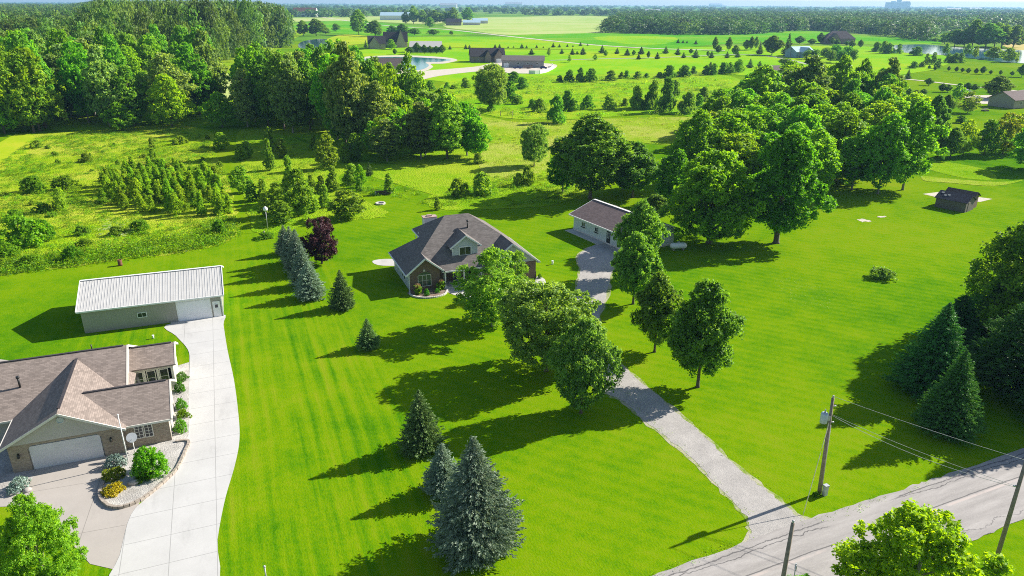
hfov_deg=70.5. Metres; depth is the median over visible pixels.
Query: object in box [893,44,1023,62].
lake
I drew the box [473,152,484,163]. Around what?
shrub
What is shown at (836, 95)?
grove tree
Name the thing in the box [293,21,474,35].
bean field
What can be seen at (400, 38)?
house
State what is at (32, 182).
meadow shrub
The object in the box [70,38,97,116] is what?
woodland tree
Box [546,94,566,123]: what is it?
meadow bush
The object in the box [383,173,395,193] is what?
young tree
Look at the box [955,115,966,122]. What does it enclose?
tree
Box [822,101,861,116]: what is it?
grove tree
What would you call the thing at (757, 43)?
tree
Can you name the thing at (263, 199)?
young tree
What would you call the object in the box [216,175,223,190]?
young tree
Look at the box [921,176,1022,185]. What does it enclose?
bare patch
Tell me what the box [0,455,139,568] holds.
old driveway
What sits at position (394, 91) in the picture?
tree
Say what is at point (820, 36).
tree
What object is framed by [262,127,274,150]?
young tree
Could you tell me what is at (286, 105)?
woodland tree
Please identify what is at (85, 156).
meadow shrub
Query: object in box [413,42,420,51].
tree
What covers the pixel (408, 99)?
woodland tree
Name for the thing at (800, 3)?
sky
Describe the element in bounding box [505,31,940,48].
crop field
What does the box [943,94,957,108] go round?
tree
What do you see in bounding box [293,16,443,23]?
stubble field
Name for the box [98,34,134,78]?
woodland tree
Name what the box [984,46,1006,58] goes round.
shore tree
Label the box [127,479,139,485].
boulder
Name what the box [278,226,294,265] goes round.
tree
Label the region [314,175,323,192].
young tree
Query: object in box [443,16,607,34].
hay field
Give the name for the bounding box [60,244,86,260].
meadow shrub
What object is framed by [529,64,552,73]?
yard fence
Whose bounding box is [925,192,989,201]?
old floor slab
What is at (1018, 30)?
shore tree
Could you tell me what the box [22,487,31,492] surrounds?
boulder
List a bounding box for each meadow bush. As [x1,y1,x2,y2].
[425,80,435,90]
[460,77,470,87]
[487,102,496,110]
[505,81,522,100]
[508,71,518,82]
[510,95,522,103]
[515,76,528,88]
[529,99,534,107]
[531,97,547,112]
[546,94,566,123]
[562,90,573,110]
[568,98,579,111]
[580,94,595,109]
[601,94,616,108]
[619,98,628,105]
[630,84,642,109]
[642,92,650,109]
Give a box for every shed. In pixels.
[409,41,441,51]
[463,20,480,24]
[472,18,487,22]
[934,187,980,212]
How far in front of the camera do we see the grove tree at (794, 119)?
165.78 m
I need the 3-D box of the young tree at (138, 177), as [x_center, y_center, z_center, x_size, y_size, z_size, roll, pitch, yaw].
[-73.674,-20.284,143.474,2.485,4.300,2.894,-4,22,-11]
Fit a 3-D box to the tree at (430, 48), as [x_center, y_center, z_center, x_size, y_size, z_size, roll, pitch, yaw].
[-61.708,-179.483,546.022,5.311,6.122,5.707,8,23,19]
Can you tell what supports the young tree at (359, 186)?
on the ground at (326, 480)
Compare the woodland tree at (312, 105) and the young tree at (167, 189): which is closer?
the young tree at (167, 189)
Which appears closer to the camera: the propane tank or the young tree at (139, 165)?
the propane tank
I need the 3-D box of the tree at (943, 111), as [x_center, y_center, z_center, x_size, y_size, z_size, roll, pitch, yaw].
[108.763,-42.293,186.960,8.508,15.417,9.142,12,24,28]
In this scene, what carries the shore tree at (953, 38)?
on the ground at (326, 480)
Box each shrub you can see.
[0,213,46,247]
[0,241,20,257]
[5,209,23,221]
[5,475,31,495]
[17,175,47,193]
[20,254,40,267]
[29,140,43,148]
[30,202,51,212]
[35,217,55,242]
[48,211,56,217]
[49,174,81,190]
[51,186,67,210]
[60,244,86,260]
[72,225,90,235]
[74,238,93,247]
[77,152,92,162]
[100,466,125,482]
[100,481,126,497]
[102,453,126,467]
[108,225,125,235]
[128,219,149,233]
[135,471,152,484]
[148,137,155,148]
[149,148,156,162]
[171,135,187,144]
[172,418,187,434]
[173,381,185,392]
[175,398,187,409]
[175,408,191,417]
[176,371,189,381]
[211,219,226,234]
[255,231,274,240]
[327,189,366,219]
[447,177,470,197]
[472,171,492,195]
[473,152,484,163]
[512,172,521,185]
[520,164,536,185]
[868,265,897,280]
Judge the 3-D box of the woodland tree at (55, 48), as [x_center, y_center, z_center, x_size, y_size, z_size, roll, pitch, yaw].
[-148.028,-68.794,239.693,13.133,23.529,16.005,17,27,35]
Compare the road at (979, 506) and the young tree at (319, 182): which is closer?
the road at (979, 506)
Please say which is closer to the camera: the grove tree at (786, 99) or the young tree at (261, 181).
the young tree at (261, 181)
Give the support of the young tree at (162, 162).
on the meadow at (90, 179)
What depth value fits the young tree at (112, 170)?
150.25 m
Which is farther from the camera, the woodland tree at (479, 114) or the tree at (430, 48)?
the tree at (430, 48)
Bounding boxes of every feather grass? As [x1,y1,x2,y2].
[414,284,421,294]
[436,279,445,289]
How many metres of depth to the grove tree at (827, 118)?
164.65 m
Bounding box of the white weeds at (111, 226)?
[98,218,132,235]
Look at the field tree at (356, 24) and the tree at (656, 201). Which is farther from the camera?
the field tree at (356, 24)
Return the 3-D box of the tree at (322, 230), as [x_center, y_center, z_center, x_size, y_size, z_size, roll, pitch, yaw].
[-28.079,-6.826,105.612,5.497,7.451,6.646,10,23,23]
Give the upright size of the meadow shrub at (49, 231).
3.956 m
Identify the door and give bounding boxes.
[29,435,104,468]
[177,299,211,320]
[212,301,221,316]
[443,272,456,281]
[606,231,610,243]
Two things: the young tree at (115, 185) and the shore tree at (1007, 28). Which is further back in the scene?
the shore tree at (1007, 28)
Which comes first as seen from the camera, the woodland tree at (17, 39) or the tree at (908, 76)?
the woodland tree at (17, 39)
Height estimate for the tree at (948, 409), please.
8.377 m
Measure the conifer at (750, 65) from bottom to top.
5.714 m
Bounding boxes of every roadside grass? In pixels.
[651,537,753,575]
[800,448,1017,523]
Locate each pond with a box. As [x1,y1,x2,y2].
[298,39,327,48]
[364,57,449,69]
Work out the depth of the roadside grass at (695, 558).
50.78 m
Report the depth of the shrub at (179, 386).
71.44 m
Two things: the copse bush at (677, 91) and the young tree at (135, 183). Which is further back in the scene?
the copse bush at (677, 91)
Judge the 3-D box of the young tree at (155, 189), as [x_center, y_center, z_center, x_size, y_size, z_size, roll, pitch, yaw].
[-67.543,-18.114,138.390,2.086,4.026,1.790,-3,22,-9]
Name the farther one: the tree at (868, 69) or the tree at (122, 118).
the tree at (868, 69)
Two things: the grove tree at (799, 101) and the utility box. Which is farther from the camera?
the grove tree at (799, 101)
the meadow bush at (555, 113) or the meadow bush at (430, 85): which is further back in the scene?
the meadow bush at (430, 85)
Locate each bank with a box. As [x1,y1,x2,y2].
[365,55,456,73]
[1003,38,1023,49]
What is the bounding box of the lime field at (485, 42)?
[407,36,629,48]
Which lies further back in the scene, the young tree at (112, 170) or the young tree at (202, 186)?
the young tree at (112, 170)
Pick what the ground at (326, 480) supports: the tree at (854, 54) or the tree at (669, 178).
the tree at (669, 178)
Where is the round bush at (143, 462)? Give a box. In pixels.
[129,445,170,478]
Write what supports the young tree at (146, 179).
on the meadow at (90, 179)
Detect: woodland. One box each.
[0,0,295,57]
[595,10,955,40]
[936,14,1023,32]
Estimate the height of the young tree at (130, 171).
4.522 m
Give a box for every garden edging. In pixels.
[97,439,189,508]
[409,289,447,298]
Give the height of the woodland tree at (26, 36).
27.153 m
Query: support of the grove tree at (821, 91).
on the ground at (326, 480)
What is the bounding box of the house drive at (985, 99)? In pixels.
[965,95,991,103]
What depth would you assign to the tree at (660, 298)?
77.21 m
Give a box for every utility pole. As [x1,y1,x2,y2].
[781,520,794,575]
[817,395,835,493]
[994,463,1023,557]
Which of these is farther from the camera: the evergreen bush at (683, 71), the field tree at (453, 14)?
the field tree at (453, 14)
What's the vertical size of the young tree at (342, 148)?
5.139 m
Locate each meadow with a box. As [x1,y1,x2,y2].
[0,125,238,275]
[440,73,740,119]
[477,116,690,178]
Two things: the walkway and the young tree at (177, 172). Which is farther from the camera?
the young tree at (177, 172)
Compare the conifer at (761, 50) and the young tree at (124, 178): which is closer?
the young tree at (124, 178)
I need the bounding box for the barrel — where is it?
[117,259,122,265]
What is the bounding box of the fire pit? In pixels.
[375,201,384,204]
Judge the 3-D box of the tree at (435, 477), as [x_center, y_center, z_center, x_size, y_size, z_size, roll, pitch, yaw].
[-5.441,14.066,56.343,3.904,4.681,3.873,0,21,-1]
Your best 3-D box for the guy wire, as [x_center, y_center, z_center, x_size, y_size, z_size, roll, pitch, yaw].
[23.077,13.595,54.962,0.055,6.730,3.406,16,26,34]
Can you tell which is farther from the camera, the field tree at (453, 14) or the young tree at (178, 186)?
the field tree at (453, 14)
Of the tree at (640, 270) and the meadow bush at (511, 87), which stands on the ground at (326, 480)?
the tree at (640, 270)
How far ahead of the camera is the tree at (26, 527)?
44.02 m
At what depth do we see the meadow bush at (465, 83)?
327.38 m
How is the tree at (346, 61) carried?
on the woodland floor at (406, 155)
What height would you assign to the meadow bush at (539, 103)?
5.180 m
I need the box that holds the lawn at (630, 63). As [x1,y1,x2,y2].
[356,46,947,81]
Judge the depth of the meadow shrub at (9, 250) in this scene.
108.15 m
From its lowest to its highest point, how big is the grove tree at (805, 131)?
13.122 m
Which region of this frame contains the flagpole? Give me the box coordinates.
[117,414,128,462]
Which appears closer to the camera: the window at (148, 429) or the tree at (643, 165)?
the window at (148, 429)
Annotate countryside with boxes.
[0,2,1023,45]
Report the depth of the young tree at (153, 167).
153.20 m
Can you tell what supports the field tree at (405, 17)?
on the countryside
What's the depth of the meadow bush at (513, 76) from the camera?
352.49 m
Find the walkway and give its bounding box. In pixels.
[447,277,545,298]
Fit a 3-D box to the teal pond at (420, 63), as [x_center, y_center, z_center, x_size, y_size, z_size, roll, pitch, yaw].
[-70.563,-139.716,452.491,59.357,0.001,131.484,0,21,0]
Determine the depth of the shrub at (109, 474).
58.29 m
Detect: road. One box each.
[323,17,724,50]
[653,448,1023,575]
[907,79,1016,90]
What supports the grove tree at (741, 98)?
on the ground at (326, 480)
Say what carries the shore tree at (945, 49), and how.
on the ground at (326, 480)
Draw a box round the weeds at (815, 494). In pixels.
[812,491,820,497]
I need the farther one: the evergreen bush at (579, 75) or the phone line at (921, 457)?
the evergreen bush at (579, 75)
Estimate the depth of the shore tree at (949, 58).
486.00 m
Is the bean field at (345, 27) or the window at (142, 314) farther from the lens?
the bean field at (345, 27)
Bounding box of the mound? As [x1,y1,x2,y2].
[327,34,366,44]
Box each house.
[0,341,177,472]
[293,7,317,16]
[367,36,385,48]
[373,58,402,72]
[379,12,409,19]
[383,30,407,47]
[388,213,539,290]
[469,48,504,62]
[770,65,782,72]
[784,46,812,57]
[820,31,855,43]
[987,90,1023,108]
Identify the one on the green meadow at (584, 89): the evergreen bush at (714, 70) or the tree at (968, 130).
the evergreen bush at (714, 70)
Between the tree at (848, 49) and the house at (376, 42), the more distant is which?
the house at (376, 42)
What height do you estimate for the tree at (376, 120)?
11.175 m
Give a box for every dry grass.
[1,137,205,203]
[484,116,680,171]
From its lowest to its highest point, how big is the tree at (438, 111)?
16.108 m
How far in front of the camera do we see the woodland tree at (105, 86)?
221.95 m
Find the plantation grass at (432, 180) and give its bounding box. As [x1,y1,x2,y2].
[236,128,550,232]
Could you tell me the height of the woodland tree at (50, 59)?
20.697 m
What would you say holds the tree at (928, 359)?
on the ground at (326, 480)
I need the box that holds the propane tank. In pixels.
[670,241,686,250]
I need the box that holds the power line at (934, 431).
[836,397,1023,459]
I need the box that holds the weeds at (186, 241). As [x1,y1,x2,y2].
[0,215,244,275]
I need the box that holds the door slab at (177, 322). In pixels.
[171,321,183,324]
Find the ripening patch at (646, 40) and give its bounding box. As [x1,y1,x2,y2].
[594,36,677,44]
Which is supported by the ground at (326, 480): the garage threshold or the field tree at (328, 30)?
the garage threshold
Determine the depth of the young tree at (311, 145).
188.18 m
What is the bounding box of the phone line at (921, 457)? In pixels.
[833,416,1010,485]
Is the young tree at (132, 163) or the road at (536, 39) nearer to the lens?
the young tree at (132, 163)
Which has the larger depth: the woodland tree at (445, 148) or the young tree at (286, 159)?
the woodland tree at (445, 148)
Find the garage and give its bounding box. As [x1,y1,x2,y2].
[565,199,677,248]
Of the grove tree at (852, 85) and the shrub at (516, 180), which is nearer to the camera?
the shrub at (516, 180)
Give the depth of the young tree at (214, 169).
151.90 m
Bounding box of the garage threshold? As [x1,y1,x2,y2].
[27,453,125,472]
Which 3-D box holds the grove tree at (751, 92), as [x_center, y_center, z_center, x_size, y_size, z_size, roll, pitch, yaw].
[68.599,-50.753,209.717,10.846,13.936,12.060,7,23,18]
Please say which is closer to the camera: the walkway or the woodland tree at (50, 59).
the walkway
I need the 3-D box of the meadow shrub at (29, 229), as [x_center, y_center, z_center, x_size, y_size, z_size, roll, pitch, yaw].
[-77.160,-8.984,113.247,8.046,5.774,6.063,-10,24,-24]
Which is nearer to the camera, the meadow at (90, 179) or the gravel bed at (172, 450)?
the gravel bed at (172, 450)
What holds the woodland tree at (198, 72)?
on the woodland floor at (406, 155)
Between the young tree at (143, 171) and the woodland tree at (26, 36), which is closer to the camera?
the young tree at (143, 171)
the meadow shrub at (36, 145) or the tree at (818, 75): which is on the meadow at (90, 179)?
the meadow shrub at (36, 145)
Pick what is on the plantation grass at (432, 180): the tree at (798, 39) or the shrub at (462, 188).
the shrub at (462, 188)
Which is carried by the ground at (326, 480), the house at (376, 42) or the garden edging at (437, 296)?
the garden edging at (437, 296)
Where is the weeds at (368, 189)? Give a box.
[340,172,582,208]
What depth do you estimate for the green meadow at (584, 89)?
314.06 m
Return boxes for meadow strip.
[425,171,588,209]
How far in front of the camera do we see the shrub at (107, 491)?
56.60 m
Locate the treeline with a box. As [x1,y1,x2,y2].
[1,2,1023,17]
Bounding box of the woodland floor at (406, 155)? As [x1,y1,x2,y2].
[0,23,474,165]
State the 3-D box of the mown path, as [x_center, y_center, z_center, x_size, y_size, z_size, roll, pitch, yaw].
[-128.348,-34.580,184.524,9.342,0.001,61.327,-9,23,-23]
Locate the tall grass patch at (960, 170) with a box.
[930,161,996,179]
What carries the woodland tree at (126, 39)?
on the woodland floor at (406, 155)
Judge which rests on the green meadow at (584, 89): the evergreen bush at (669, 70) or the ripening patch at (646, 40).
the evergreen bush at (669, 70)
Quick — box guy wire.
[803,423,828,514]
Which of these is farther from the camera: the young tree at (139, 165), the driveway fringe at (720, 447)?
the young tree at (139, 165)
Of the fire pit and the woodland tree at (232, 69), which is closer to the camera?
the fire pit
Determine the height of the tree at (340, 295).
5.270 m
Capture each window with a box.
[134,426,144,438]
[135,372,144,382]
[137,312,146,317]
[143,424,153,436]
[146,370,156,380]
[159,368,169,379]
[418,271,431,286]
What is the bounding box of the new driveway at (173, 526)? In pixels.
[109,315,239,575]
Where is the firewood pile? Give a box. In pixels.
[376,190,391,194]
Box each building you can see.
[440,3,456,7]
[505,2,521,6]
[709,3,721,6]
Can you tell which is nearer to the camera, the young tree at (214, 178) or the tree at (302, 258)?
the tree at (302, 258)
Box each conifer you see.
[579,47,585,54]
[691,49,698,57]
[745,59,753,67]
[756,43,762,53]
[781,33,792,55]
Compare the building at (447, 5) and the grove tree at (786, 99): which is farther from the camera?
the building at (447, 5)
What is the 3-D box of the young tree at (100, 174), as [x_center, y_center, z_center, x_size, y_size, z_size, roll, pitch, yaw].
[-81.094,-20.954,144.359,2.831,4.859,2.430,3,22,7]
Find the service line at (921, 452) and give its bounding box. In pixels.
[834,415,1011,484]
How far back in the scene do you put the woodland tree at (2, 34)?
278.99 m
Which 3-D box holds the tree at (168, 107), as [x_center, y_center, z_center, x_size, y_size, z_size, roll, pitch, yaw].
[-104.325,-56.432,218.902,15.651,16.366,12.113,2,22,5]
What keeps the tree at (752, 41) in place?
on the lawn at (630, 63)
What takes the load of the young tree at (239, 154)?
on the plantation grass at (432, 180)
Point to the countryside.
(478, 14)
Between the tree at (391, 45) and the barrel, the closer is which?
the barrel
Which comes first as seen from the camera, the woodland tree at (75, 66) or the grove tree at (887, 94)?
the grove tree at (887, 94)
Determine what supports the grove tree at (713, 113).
on the ground at (326, 480)
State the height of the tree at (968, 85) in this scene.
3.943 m
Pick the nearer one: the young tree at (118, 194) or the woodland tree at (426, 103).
the young tree at (118, 194)
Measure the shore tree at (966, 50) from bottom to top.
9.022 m
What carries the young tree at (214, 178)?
on the meadow at (90, 179)
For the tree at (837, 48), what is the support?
on the lawn at (630, 63)
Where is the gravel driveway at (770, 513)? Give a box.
[574,243,804,540]
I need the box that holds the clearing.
[221,73,231,97]
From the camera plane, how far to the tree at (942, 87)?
321.84 m
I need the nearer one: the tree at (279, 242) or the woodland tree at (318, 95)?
the tree at (279, 242)
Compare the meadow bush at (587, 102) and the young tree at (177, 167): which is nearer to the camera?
the young tree at (177, 167)
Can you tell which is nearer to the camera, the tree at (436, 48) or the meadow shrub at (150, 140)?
the meadow shrub at (150, 140)
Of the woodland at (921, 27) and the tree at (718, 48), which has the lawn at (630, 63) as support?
the tree at (718, 48)
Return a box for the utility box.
[822,483,829,495]
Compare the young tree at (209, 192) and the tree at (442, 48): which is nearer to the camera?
the young tree at (209, 192)
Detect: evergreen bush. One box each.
[556,75,562,81]
[563,69,575,81]
[575,67,583,81]
[581,68,598,81]
[605,70,617,80]
[618,72,623,78]
[623,70,629,77]
[634,71,642,78]
[653,72,663,77]
[662,64,676,77]
[676,65,690,76]
[690,66,697,72]
[701,65,710,74]
[709,63,717,74]
[718,62,728,73]
[728,62,734,72]
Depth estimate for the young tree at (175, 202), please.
129.90 m
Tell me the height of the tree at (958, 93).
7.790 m
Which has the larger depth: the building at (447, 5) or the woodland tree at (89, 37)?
the building at (447, 5)
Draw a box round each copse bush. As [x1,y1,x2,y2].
[646,79,659,108]
[653,76,677,111]
[672,79,680,96]
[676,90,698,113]
[695,95,702,109]
[696,86,709,101]
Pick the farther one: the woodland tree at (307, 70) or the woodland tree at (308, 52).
the woodland tree at (308, 52)
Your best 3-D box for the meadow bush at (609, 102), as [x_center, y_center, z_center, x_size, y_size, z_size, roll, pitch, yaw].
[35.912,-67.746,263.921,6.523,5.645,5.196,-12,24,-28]
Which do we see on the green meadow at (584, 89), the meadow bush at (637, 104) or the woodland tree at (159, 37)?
the meadow bush at (637, 104)
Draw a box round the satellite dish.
[126,433,136,451]
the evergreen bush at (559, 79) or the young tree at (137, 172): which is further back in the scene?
the evergreen bush at (559, 79)
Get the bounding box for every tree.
[0,31,5,37]
[0,42,7,124]
[0,46,68,130]
[0,51,55,132]
[0,103,19,133]
[0,491,88,575]
[3,28,20,45]
[3,30,48,64]
[4,30,38,54]
[6,38,21,51]
[20,28,29,32]
[20,43,56,127]
[26,30,48,54]
[41,54,77,118]
[42,27,72,109]
[47,42,82,115]
[55,40,97,122]
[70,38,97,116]
[80,44,121,126]
[83,34,93,45]
[92,26,119,55]
[92,62,132,115]
[97,171,112,193]
[97,188,108,203]
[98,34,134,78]
[99,102,138,129]
[102,64,150,125]
[102,167,112,188]
[102,175,115,197]
[106,166,116,181]
[110,167,116,179]
[111,44,146,95]
[111,180,118,202]
[113,172,119,180]
[114,177,128,197]
[114,185,125,206]
[116,31,137,51]
[117,194,129,209]
[119,159,129,173]
[120,173,131,193]
[122,169,130,187]
[126,165,133,179]
[128,156,136,169]
[128,177,142,196]
[129,189,138,205]
[133,169,145,187]
[134,35,160,74]
[134,52,198,122]
[135,162,142,172]
[135,175,145,194]
[135,194,148,211]
[137,44,156,87]
[138,28,152,41]
[140,33,167,52]
[140,166,151,173]
[140,168,147,184]
[140,193,147,206]
[141,187,152,196]
[142,60,193,102]
[142,173,152,193]
[143,73,195,127]
[145,156,153,173]
[147,195,157,212]
[148,174,153,188]
[149,23,169,52]
[151,165,160,176]
[152,179,164,199]
[152,183,164,202]
[153,158,160,168]
[153,168,162,184]
[158,157,165,172]
[158,168,166,187]
[162,178,173,202]
[163,193,171,208]
[166,41,183,54]
[166,172,176,186]
[168,166,176,175]
[168,194,184,214]
[169,25,188,51]
[170,57,196,97]
[170,176,178,190]
[172,184,185,205]
[174,42,193,103]
[174,164,183,176]
[175,25,223,85]
[175,171,184,183]
[176,189,188,210]
[177,174,185,187]
[178,52,218,115]
[179,162,186,175]
[183,171,196,193]
[184,182,190,199]
[185,166,194,178]
[187,179,196,201]
[189,29,228,105]
[190,190,196,207]
[193,170,199,187]
[194,168,206,186]
[195,190,206,215]
[196,189,205,210]
[197,91,236,127]
[197,181,206,195]
[199,160,208,175]
[201,162,207,178]
[205,185,212,202]
[206,169,212,187]
[207,62,229,104]
[210,173,223,188]
[210,187,224,208]
[211,165,220,180]
[211,196,226,215]
[212,132,229,149]
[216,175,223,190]
[220,190,227,200]
[223,194,233,212]
[225,68,259,126]
[226,51,244,96]
[228,165,250,192]
[229,56,238,85]
[233,45,262,121]
[233,143,247,159]
[239,141,253,157]
[242,53,276,125]
[244,179,258,200]
[248,41,263,112]
[257,49,275,120]
[257,51,296,128]
[257,178,267,198]
[257,192,272,215]
[261,138,275,169]
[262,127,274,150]
[263,58,311,132]
[265,181,292,203]
[266,47,274,53]
[268,200,293,224]
[272,138,286,157]
[273,225,286,254]
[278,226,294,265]
[280,167,313,214]
[282,51,297,70]
[282,155,296,197]
[282,229,313,272]
[287,244,319,286]
[292,48,311,60]
[292,51,304,62]
[293,261,327,301]
[296,20,307,35]
[296,58,316,129]
[299,216,337,263]
[305,43,315,53]
[305,61,316,123]
[307,175,315,187]
[307,188,320,212]
[308,18,326,35]
[308,53,338,139]
[308,135,317,149]
[310,45,327,68]
[310,52,332,129]
[313,133,339,168]
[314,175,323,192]
[317,40,369,144]
[317,184,331,207]
[320,27,330,33]
[322,60,364,143]
[324,38,340,50]
[324,41,334,52]
[325,165,339,191]
[327,54,345,121]
[327,269,355,311]
[331,23,340,30]
[339,142,349,161]
[341,163,355,184]
[347,133,363,160]
[348,45,362,54]
[349,9,367,34]
[353,80,398,128]
[353,164,367,184]
[354,318,380,350]
[355,54,362,61]
[355,178,363,191]
[356,58,379,94]
[358,100,382,140]
[358,116,398,149]
[363,20,382,35]
[365,118,403,160]
[365,162,373,175]
[370,56,382,65]
[372,114,393,155]
[373,63,407,111]
[374,62,392,101]
[383,62,400,87]
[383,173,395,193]
[386,25,398,31]
[386,39,396,48]
[389,106,406,147]
[392,89,413,114]
[393,390,449,458]
[395,52,428,98]
[395,101,439,158]
[396,24,408,32]
[401,12,409,22]
[404,47,412,52]
[405,97,430,155]
[406,91,422,106]
[407,28,420,34]
[409,6,418,23]
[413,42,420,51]
[416,89,430,101]
[417,10,427,22]
[417,443,456,502]
[420,45,426,53]
[423,435,526,575]
[424,17,435,26]
[424,92,467,158]
[425,92,438,108]
[426,29,440,34]
[427,10,442,22]
[427,46,432,52]
[433,46,438,53]
[434,87,458,103]
[434,197,441,209]
[436,100,462,153]
[439,45,445,53]
[440,12,449,23]
[447,7,458,17]
[450,244,521,328]
[457,101,484,155]
[461,7,474,19]
[461,117,493,154]
[467,103,481,116]
[471,63,507,104]
[496,277,601,371]
[500,249,529,285]
[519,124,548,165]
[544,315,624,413]
[545,147,575,191]
[547,111,638,199]
[605,141,662,197]
[610,231,666,304]
[611,198,672,261]
[630,269,684,352]
[643,194,669,216]
[649,148,689,198]
[657,148,768,243]
[660,278,746,387]
[666,108,725,169]
[684,110,729,154]
[698,88,733,108]
[699,88,730,110]
[700,110,759,150]
[708,96,731,126]
[712,36,718,50]
[714,132,763,175]
[715,45,721,52]
[717,90,753,108]
[721,107,750,129]
[725,37,732,48]
[731,45,740,53]
[733,72,754,89]
[733,111,767,149]
[734,59,743,72]
[735,88,761,107]
[736,64,788,96]
[740,129,838,243]
[742,40,749,48]
[742,104,770,122]
[747,131,782,176]
[749,36,755,48]
[752,91,780,113]
[754,37,759,47]
[757,110,783,163]
[758,103,790,131]
[761,35,785,54]
[768,92,794,111]
[775,70,789,86]
[776,104,824,153]
[778,58,790,64]
[778,59,805,72]
[778,104,809,134]
[781,54,835,97]
[781,68,796,77]
[782,79,810,96]
[783,65,801,71]
[784,122,818,143]
[787,95,809,111]
[793,82,830,102]
[795,36,806,43]
[802,50,811,55]
[802,86,826,107]
[803,127,845,188]
[806,93,829,113]
[807,38,816,43]
[809,104,844,125]
[811,49,820,55]
[817,32,824,41]
[818,110,867,180]
[819,47,830,56]
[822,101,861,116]
[823,50,836,60]
[823,115,837,128]
[826,54,861,91]
[826,89,848,106]
[830,44,842,55]
[830,497,1015,575]
[833,130,885,189]
[834,50,847,60]
[835,78,862,100]
[839,92,864,110]
[843,46,853,56]
[848,40,855,46]
[850,49,858,60]
[851,92,869,106]
[855,57,876,91]
[856,71,876,95]
[858,39,863,46]
[858,112,919,193]
[860,87,903,107]
[860,92,873,100]
[860,100,887,121]
[862,102,902,131]
[868,98,911,110]
[869,73,897,95]
[871,41,881,51]
[872,77,909,97]
[872,84,902,96]
[875,57,904,88]
[879,40,889,52]
[879,302,984,404]
[884,42,895,53]
[888,99,951,189]
[894,100,910,112]
[896,43,902,53]
[903,91,933,114]
[905,69,911,78]
[905,88,913,95]
[906,96,927,120]
[907,61,918,67]
[908,350,989,446]
[909,46,923,55]
[920,89,927,93]
[922,53,930,63]
[924,78,934,85]
[924,93,952,151]
[930,52,936,63]
[933,58,942,67]
[934,134,952,157]
[936,33,949,43]
[937,294,986,349]
[938,83,947,90]
[942,43,951,52]
[943,53,953,62]
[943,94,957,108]
[944,29,965,46]
[946,84,953,91]
[948,127,967,157]
[950,82,968,101]
[951,52,959,62]
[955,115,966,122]
[957,29,975,46]
[957,91,982,112]
[958,52,966,62]
[959,119,981,155]
[959,302,1023,406]
[960,220,1023,331]
[962,44,973,54]
[964,82,973,89]
[964,273,1023,344]
[965,19,983,46]
[969,119,1007,154]
[971,84,979,89]
[972,46,978,56]
[974,23,1007,47]
[980,66,987,72]
[980,75,1016,94]
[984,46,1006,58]
[988,22,1003,46]
[990,112,1023,153]
[992,25,1015,47]
[999,47,1019,60]
[1007,127,1023,163]
[1008,25,1023,47]
[1014,112,1023,130]
[1016,64,1023,76]
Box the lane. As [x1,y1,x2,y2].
[572,54,805,63]
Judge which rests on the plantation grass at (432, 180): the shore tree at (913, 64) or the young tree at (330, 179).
the young tree at (330, 179)
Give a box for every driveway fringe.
[612,372,753,513]
[639,374,797,500]
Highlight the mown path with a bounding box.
[0,134,34,169]
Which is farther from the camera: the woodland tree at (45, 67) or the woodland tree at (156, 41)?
the woodland tree at (156, 41)
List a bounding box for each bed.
[0,449,14,480]
[0,471,33,491]
[101,394,189,504]
[127,443,157,455]
[172,362,188,433]
[407,288,446,296]
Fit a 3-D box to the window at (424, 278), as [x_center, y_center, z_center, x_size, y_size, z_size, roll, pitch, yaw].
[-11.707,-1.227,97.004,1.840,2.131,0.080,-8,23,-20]
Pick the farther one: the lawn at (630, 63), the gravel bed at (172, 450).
the lawn at (630, 63)
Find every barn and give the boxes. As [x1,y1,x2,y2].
[75,265,223,332]
[446,18,461,24]
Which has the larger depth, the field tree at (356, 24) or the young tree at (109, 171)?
the field tree at (356, 24)
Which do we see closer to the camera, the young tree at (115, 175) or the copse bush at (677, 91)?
the young tree at (115, 175)
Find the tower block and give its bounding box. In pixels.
[885,0,910,8]
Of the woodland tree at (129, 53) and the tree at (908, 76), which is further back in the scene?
the tree at (908, 76)
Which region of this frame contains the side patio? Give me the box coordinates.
[372,259,393,265]
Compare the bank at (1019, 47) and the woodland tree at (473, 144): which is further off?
the bank at (1019, 47)
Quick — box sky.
[0,0,1023,7]
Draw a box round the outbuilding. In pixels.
[501,55,544,67]
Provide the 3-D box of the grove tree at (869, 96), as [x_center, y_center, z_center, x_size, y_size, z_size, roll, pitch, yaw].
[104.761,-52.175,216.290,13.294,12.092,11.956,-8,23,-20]
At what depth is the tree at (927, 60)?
472.30 m
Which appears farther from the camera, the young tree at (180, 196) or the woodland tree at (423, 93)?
the woodland tree at (423, 93)
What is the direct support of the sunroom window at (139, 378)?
in the house at (61, 408)
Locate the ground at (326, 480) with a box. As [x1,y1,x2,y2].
[0,2,1023,575]
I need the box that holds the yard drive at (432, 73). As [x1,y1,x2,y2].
[418,63,556,78]
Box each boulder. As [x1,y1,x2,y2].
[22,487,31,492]
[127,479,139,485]

